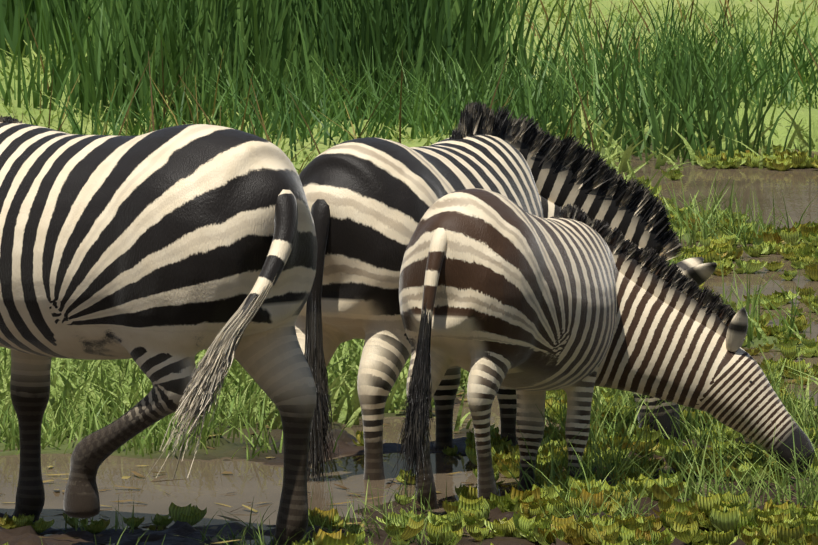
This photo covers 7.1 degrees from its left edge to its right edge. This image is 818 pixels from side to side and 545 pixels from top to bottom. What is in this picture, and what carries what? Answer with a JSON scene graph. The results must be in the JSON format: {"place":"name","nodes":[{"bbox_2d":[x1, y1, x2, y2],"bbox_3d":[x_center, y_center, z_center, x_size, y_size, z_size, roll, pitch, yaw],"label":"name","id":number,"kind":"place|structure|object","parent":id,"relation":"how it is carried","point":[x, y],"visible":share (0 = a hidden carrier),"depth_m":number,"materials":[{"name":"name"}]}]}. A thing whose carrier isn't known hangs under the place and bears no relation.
{"place":"outdoors","nodes":[
{"label":"outdoors","id":0,"kind":"place"},
{"bbox_2d":[0,133,817,544],"bbox_3d":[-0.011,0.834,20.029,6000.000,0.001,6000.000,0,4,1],"label":"water","id":1,"kind":"structure","parent":0,"point":[210,485],"depth_m":22.24,"materials":[{"name":"liquid"}]},
{"bbox_2d":[442,253,817,484],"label":"grass","id":2,"kind":"structure","parent":1,"relation":"on","point":[500,448],"depth_m":23.00,"materials":[{"name":"green plant"}]},
{"bbox_2d":[629,144,817,288],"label":"water plants","id":3,"kind":"object","parent":1,"relation":"on","point":[710,249],"visible":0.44,"depth_m":32.74,"materials":[{"name":"green plant"}]},
{"bbox_2d":[0,128,817,544],"bbox_3d":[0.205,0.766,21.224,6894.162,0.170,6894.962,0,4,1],"label":"ground","id":4,"kind":"structure","parent":0,"point":[180,532],"depth_m":20.96,"materials":[{"name":"brown soil"}]},
{"bbox_2d":[0,0,126,66],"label":"grass","id":5,"kind":"structure","parent":4,"relation":"on","point":[9,21],"depth_m":48.92,"materials":[{"name":"green plant"}]},
{"bbox_2d":[0,115,317,544],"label":"zebra","id":6,"kind":"object","parent":4,"relation":"on","point":[163,257],"visible":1,"depth_m":19.68},
{"bbox_2d":[0,342,361,459],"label":"grass","id":7,"kind":"structure","parent":4,"relation":"on","point":[70,428],"depth_m":23.05,"materials":[{"name":"green plant"}]},
{"bbox_2d":[0,507,409,544],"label":"water plants","id":8,"kind":"object","parent":4,"relation":"on","point":[40,525],"visible":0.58,"depth_m":20.35,"materials":[{"name":"green plant"}]},
{"bbox_2d":[37,0,487,58],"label":"tall sedge","id":9,"kind":"object","parent":4,"relation":"on","point":[92,23],"depth_m":47.65,"materials":[{"name":"green plant"}]},
{"bbox_2d":[0,0,574,128],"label":"tall sedge","id":10,"kind":"object","parent":4,"relation":"on","point":[197,27],"visible":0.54,"depth_m":42.39,"materials":[{"name":"green plant"}]},
{"bbox_2d":[3,19,748,161],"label":"grass","id":11,"kind":"structure","parent":4,"relation":"on","point":[534,94],"depth_m":40.11,"materials":[{"name":"green plant"}]},
{"bbox_2d":[351,430,414,483],"bbox_3d":[-0.075,0.625,22.334,0.110,0.071,1.253,-1,4,-8],"label":"water plant","id":12,"kind":"object","parent":4,"relation":"on","point":[360,436],"visible":0.4,"depth_m":21.79,"materials":[{"name":"green plant"}]},
{"bbox_2d":[0,0,817,430],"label":"meadow grass","id":13,"kind":"structure","parent":4,"relation":"on","point":[342,370],"depth_m":33.73,"materials":[{"name":"green plant"}]},
{"bbox_2d":[0,0,817,173],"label":"grass","id":14,"kind":"structure","parent":4,"relation":"on","point":[803,114],"depth_m":49.43,"materials":[{"name":"green plant"}]},
{"bbox_2d":[0,0,817,174],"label":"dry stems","id":15,"kind":"object","parent":4,"relation":"on","point":[532,27],"visible":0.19,"depth_m":39.06,"materials":[{"name":"beige plant"}]},
{"bbox_2d":[0,379,817,543],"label":"dead leaves","id":16,"kind":"object","parent":4,"relation":"on","point":[214,539],"visible":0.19,"depth_m":21.46,"materials":[{"name":"brown plant"}]},
{"bbox_2d":[41,448,795,544],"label":"plants","id":17,"kind":"object","parent":4,"relation":"on","point":[420,536],"visible":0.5,"depth_m":20.40,"materials":[{"name":"green plant"}]},
{"bbox_2d":[149,470,817,544],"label":"water plants","id":18,"kind":"object","parent":4,"relation":"on","point":[728,515],"visible":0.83,"depth_m":20.19,"materials":[{"name":"green plant"}]},
{"bbox_2d":[295,101,716,481],"bbox_3d":[0.209,0.142,22.582,0.759,1.452,2.024,4,6,44],"label":"zebra","id":19,"kind":"object","parent":4,"relation":"on","point":[371,201],"visible":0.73,"depth_m":21.94},
{"bbox_2d":[387,188,814,510],"bbox_3d":[0.465,0.320,21.405,1.803,1.236,0.677,-4,6,-40],"label":"zebra","id":20,"kind":"object","parent":4,"relation":"on","point":[498,290],"visible":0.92,"depth_m":21.19},
{"bbox_2d":[495,346,817,514],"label":"grass","id":21,"kind":"structure","parent":4,"relation":"on","point":[810,490],"depth_m":21.62,"materials":[{"name":"green plant"}]},
{"bbox_2d":[498,0,817,167],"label":"sedge","id":22,"kind":"object","parent":4,"relation":"on","point":[691,67],"visible":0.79,"depth_m":42.42,"materials":[{"name":"green plant"}]},
{"bbox_2d":[659,173,817,348],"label":"grass","id":23,"kind":"structure","parent":4,"relation":"on","point":[703,226],"depth_m":32.48,"materials":[{"name":"green plant"}]}
]}

